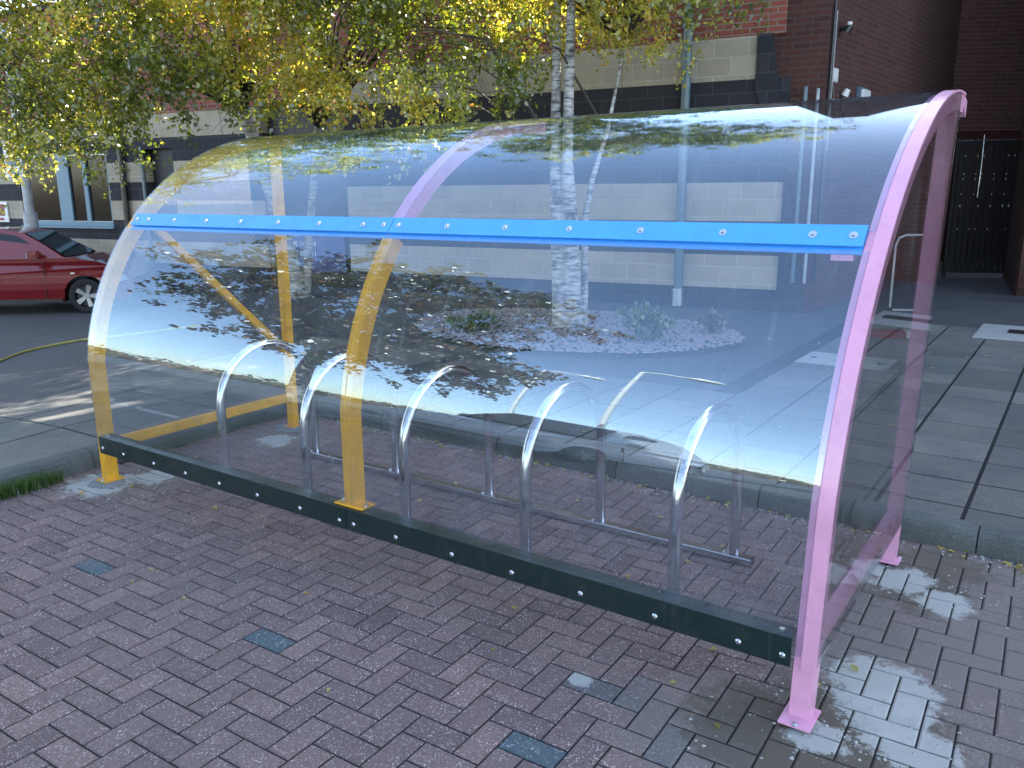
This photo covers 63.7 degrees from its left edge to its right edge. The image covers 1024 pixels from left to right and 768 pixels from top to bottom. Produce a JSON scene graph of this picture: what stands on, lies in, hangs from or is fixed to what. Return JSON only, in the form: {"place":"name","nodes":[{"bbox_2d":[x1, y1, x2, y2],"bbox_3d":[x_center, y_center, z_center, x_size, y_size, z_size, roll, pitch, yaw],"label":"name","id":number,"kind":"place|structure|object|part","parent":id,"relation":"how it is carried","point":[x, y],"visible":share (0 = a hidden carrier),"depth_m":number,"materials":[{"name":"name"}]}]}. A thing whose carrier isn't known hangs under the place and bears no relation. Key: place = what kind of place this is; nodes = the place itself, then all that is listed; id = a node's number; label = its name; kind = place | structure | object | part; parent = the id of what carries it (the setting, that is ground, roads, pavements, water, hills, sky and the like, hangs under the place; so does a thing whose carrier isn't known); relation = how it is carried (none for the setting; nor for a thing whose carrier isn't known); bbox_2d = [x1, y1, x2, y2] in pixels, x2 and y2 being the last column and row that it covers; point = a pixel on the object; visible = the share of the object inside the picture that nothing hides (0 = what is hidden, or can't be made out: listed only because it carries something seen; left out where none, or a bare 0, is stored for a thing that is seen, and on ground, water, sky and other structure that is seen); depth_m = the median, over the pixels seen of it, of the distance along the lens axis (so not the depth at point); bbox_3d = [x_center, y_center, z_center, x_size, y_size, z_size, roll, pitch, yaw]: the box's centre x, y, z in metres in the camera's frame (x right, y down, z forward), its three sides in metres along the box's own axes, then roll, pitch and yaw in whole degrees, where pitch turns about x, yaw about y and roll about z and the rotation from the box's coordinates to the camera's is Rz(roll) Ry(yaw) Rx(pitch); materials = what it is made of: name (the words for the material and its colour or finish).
{"place":"outdoors","nodes":[
{"label":"outdoors","id":0,"kind":"place"},
{"bbox_2d":[0,0,102,156],"label":"sky","id":1,"kind":"structure","parent":0,"point":[0,0],"materials":[{"name":"white"}]},
{"bbox_2d":[0,414,1023,767],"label":"paving","id":2,"kind":"structure","parent":0,"point":[182,506],"depth_m":3.20,"materials":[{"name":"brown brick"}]},
{"bbox_2d":[0,467,66,500],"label":"grass","id":3,"kind":"structure","parent":2,"relation":"on","point":[13,488],"depth_m":4.82,"materials":[{"name":"green plant"}]},
{"bbox_2d":[88,477,124,488],"bbox_3d":[-2.427,0.588,4.959,0.218,0.012,0.228,-2,13,-9],"label":"mortar patch","id":4,"kind":"object","parent":2,"relation":"on","point":[94,483],"visible":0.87,"depth_m":4.90,"materials":[{"name":"grey concrete"}]},
{"bbox_2d":[276,424,298,432],"bbox_3d":[-1.633,0.320,6.099,0.226,0.012,0.243,-4,13,-15],"label":"mortar patch","id":5,"kind":"object","parent":2,"relation":"on","point":[281,428],"visible":0.65,"depth_m":6.04,"materials":[{"name":"grey concrete"}]},
{"bbox_2d":[216,339,754,593],"bbox_3d":[-0.316,0.313,4.269,2.990,0.833,0.742,9,16,34],"label":"bike rack","id":6,"kind":"object","parent":2,"relation":"on","point":[673,541],"visible":0.92,"depth_m":4.10,"materials":[{"name":"metal"}]},
{"bbox_2d":[88,90,966,732],"bbox_3d":[-0.284,-0.323,4.232,4.247,2.072,1.744,9,16,34],"label":"bike shelter","id":7,"kind":"object","parent":2,"relation":"on","point":[820,614],"visible":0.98,"depth_m":3.42,"materials":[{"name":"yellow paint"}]},
{"bbox_2d":[78,300,1023,728],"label":"fallen leaves","id":8,"kind":"object","parent":2,"relation":"on","point":[628,482],"visible":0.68,"depth_m":4.53,"materials":[{"name":"brown plant"}]},
{"bbox_2d":[91,419,1014,767],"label":"gravel crumbs","id":9,"kind":"object","parent":2,"relation":"on","point":[767,685],"visible":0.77,"depth_m":3.51,"materials":[{"name":"gravel"}]},
{"bbox_2d":[0,320,1023,532],"bbox_3d":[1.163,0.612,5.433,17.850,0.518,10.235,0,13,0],"label":"pavement","id":10,"kind":"structure","parent":0,"point":[46,427],"depth_m":6.13,"materials":[{"name":"concrete"}]},
{"bbox_2d":[870,234,922,337],"bbox_3d":[4.255,-1.064,8.982,0.581,1.122,0.160,2,13,9],"label":"safety barrier","id":11,"kind":"object","parent":10,"relation":"on","point":[890,333],"visible":0.5,"depth_m":9.03,"materials":[{"name":"silver metal"}]},
{"bbox_2d":[972,324,1023,341],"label":"drain cover","id":12,"kind":"object","parent":10,"relation":"on","point":[1001,332],"visible":0.97,"depth_m":9.24,"materials":[{"name":"metal"}]},
{"bbox_2d":[0,261,1023,408],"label":"road","id":13,"kind":"structure","parent":0,"point":[975,300],"depth_m":10.47,"materials":[{"name":"grey asphalt"}]},
{"bbox_2d":[0,23,38,227],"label":"birch tree","id":14,"kind":"object","parent":13,"relation":"on","point":[30,216],"visible":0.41,"depth_m":16.06,"materials":[{"name":"grey plant"}]},
{"bbox_2d":[0,227,154,312],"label":"parked car","id":15,"kind":"object","parent":13,"relation":"on","point":[38,265],"visible":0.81,"depth_m":14.73,"materials":[{"name":"red metal"}]},
{"bbox_3d":[-8.959,-2.458,14.592,1.600,0.430,0.206,-2,13,-7],"label":"side window","id":16,"kind":"part","parent":15,"relation":"part of","materials":[{"name":"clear glass"}]},
{"bbox_2d":[0,324,201,361],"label":"hose","id":17,"kind":"object","parent":13,"relation":"on","point":[112,336],"visible":0.87,"depth_m":10.87,"materials":[{"name":"rubber"}]},
{"bbox_2d":[0,0,206,213],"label":"birch tree","id":18,"kind":"object","parent":13,"relation":"on","point":[17,75],"visible":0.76,"depth_m":9.94,"materials":[{"name":"green plant"}]},
{"bbox_2d":[0,0,552,298],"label":"birch tree","id":19,"kind":"object","parent":13,"relation":"on","point":[235,86],"visible":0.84,"depth_m":9.79,"materials":[{"name":"green plant"}]},
{"bbox_2d":[794,351,896,370],"bbox_3d":[3.177,-0.212,7.841,0.800,0.032,0.600,9,16,34],"label":"manhole cover","id":20,"kind":"object","parent":13,"relation":"on","point":[870,363],"visible":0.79,"depth_m":7.82,"materials":[{"name":"metal"}]},
{"bbox_2d":[417,307,745,357],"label":"gravel","id":21,"kind":"structure","parent":0,"point":[678,329],"depth_m":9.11,"materials":[{"name":"grey gravel"}]},
{"bbox_2d":[441,308,502,334],"bbox_3d":[-0.401,-0.722,9.430,0.731,0.274,0.647,-6,14,-25],"label":"shrub","id":22,"kind":"object","parent":21,"relation":"on","point":[484,320],"visible":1,"depth_m":9.36,"materials":[{"name":"green plant"}]},
{"bbox_2d":[240,0,772,328],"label":"birch tree","id":23,"kind":"object","parent":21,"relation":"on","point":[569,294],"visible":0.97,"depth_m":8.94,"materials":[{"name":"white plant"}]},
{"bbox_2d":[614,301,678,341],"bbox_3d":[1.385,-0.627,8.572,0.657,0.422,0.522,5,14,21],"label":"shrub","id":24,"kind":"object","parent":21,"relation":"on","point":[645,322],"visible":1,"depth_m":8.54,"materials":[{"name":"green plant"}]},
{"bbox_2d":[693,306,730,333],"bbox_3d":[2.227,-0.692,9.108,0.354,0.325,0.417,12,18,44],"label":"shrub","id":25,"kind":"object","parent":21,"relation":"on","point":[713,323],"visible":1,"depth_m":9.06,"materials":[{"name":"green plant"}]},
{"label":"ground","id":26,"kind":"structure","parent":0,"visible":0},
{"bbox_2d":[0,0,832,313],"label":"brick building","id":27,"kind":"structure","parent":26,"relation":"on","point":[742,166],"depth_m":12.41,"materials":[{"name":"grey brick"}]},
{"bbox_2d":[0,202,9,221],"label":"wall sign","id":28,"kind":"object","parent":27,"relation":"attached to","point":[4,217],"visible":0.92,"depth_m":18.33,"materials":[{"name":"white paint"}]},
{"bbox_2d":[28,156,61,220],"bbox_3d":[-10.092,-4.203,17.768,1.100,1.330,0.020,6,15,26],"label":"window pane","id":29,"kind":"structure","parent":27,"relation":"in","point":[46,203],"depth_m":17.76,"materials":[{"name":"black glass"}]},
{"bbox_2d":[34,151,104,156],"bbox_3d":[-9.400,-4.806,17.255,2.870,0.060,0.060,6,15,26],"label":"window frame","id":30,"kind":"structure","parent":27,"relation":"in","point":[101,151],"depth_m":17.16,"materials":[{"name":"grey metal"}]},
{"bbox_2d":[39,220,113,226],"bbox_3d":[-9.393,-3.423,17.575,2.870,0.100,0.060,6,15,26],"label":"window sill","id":31,"kind":"structure","parent":27,"relation":"in","point":[56,223],"depth_m":17.44,"materials":[{"name":"grey stone"}]},
{"bbox_2d":[68,156,87,220],"bbox_3d":[-9.057,-4.090,17.255,0.440,1.330,0.020,6,15,26],"label":"window pane","id":32,"kind":"structure","parent":27,"relation":"in","point":[77,185],"depth_m":17.27,"materials":[{"name":"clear glass"}]},
{"bbox_2d":[86,154,111,220],"bbox_3d":[-8.469,-4.025,16.963,0.640,1.330,0.020,6,15,26],"label":"window pane","id":33,"kind":"structure","parent":27,"relation":"in","point":[101,207],"depth_m":16.99,"materials":[{"name":"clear glass"}]},
{"bbox_2d":[115,124,138,298],"bbox_3d":[-7.714,-3.433,16.513,0.149,3.700,0.149,6,15,26],"label":"drainpipe","id":34,"kind":"object","parent":27,"relation":"attached to","point":[125,202],"visible":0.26,"depth_m":16.39,"materials":[{"name":"grey metal"}]},
{"bbox_2d":[138,147,157,299],"bbox_3d":[-7.209,-3.093,16.363,0.070,3.100,0.070,6,15,26],"label":"drainpipe","id":35,"kind":"object","parent":27,"relation":"attached to","point":[148,231],"visible":0.51,"depth_m":16.38,"materials":[{"name":"grey metal"}]},
{"bbox_2d":[292,235,347,272],"bbox_3d":[-3.543,-2.430,14.787,1.400,0.820,0.046,6,15,26],"label":"notice board","id":36,"kind":"object","parent":27,"relation":"attached to","point":[329,254],"visible":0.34,"depth_m":14.67,"materials":[{"name":"white paint"}]},
{"bbox_2d":[671,4,693,305],"bbox_3d":[2.339,-3.645,11.160,0.164,5.180,0.164,6,15,26],"label":"drainpipe","id":37,"kind":"object","parent":27,"relation":"attached to","point":[677,297],"visible":0.65,"depth_m":11.26,"materials":[{"name":"grey metal"}]},
{"bbox_2d":[790,86,807,282],"bbox_3d":[3.731,-2.556,10.724,0.055,2.480,0.055,0,13,0],"label":"pipe stub","id":38,"kind":"object","parent":27,"relation":"attached to","point":[800,168],"visible":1,"depth_m":10.66,"materials":[{"name":"grey paint"}]},
{"bbox_2d":[802,88,819,283],"bbox_3d":[3.865,-2.527,10.661,0.044,2.450,0.044,0,13,0],"label":"pipe stub","id":39,"kind":"object","parent":27,"relation":"attached to","point":[811,177],"visible":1,"depth_m":10.60,"materials":[{"name":"grey paint"}]},
{"bbox_2d":[0,393,1023,563],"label":"kerb","id":40,"kind":"structure","parent":26,"relation":"on","point":[950,533],"depth_m":4.88,"materials":[{"name":"concrete"}]},
{"bbox_2d":[809,0,1023,311],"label":"brick wing","id":41,"kind":"structure","parent":26,"relation":"on","point":[973,50],"depth_m":13.17,"materials":[{"name":"brown brick"}]},
{"bbox_2d":[813,1,837,281],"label":"conduit pipe","id":42,"kind":"object","parent":41,"relation":"attached to","point":[830,81],"visible":1,"depth_m":10.59,"materials":[{"name":"grey metal"}]},
{"bbox_2d":[832,68,842,134],"bbox_3d":[4.266,-3.685,10.801,0.069,0.802,0.563,11,17,39],"label":"junction box","id":43,"kind":"object","parent":41,"relation":"attached to","point":[835,75],"visible":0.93,"depth_m":10.60,"materials":[{"name":"white paint"}]},
{"bbox_2d":[839,21,853,33],"bbox_3d":[4.273,-4.548,10.536,0.168,0.154,0.097,11,17,39],"label":"security camera","id":44,"kind":"object","parent":41,"relation":"attached to","point":[848,28],"visible":1,"depth_m":10.50,"materials":[{"name":"black paint"}]},
{"bbox_2d":[841,88,863,126],"bbox_3d":[4.686,-3.760,11.245,0.114,0.449,0.949,11,17,39],"label":"wall spotlight","id":45,"kind":"object","parent":41,"relation":"attached to","point":[846,92],"depth_m":10.95,"materials":[{"name":"white paint"}]},
{"bbox_2d":[856,86,870,96],"bbox_3d":[4.892,-4.028,11.466,0.084,0.180,0.400,11,17,39],"label":"bulkhead light","id":46,"kind":"object","parent":41,"relation":"attached to","point":[862,91],"visible":0.65,"depth_m":11.35,"materials":[{"name":"grey paint"}]},
{"bbox_2d":[941,135,1021,276],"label":"metal gate","id":47,"kind":"structure","parent":41,"relation":"attached to","point":[988,143],"depth_m":15.15,"materials":[{"name":"black metal"}]}
]}

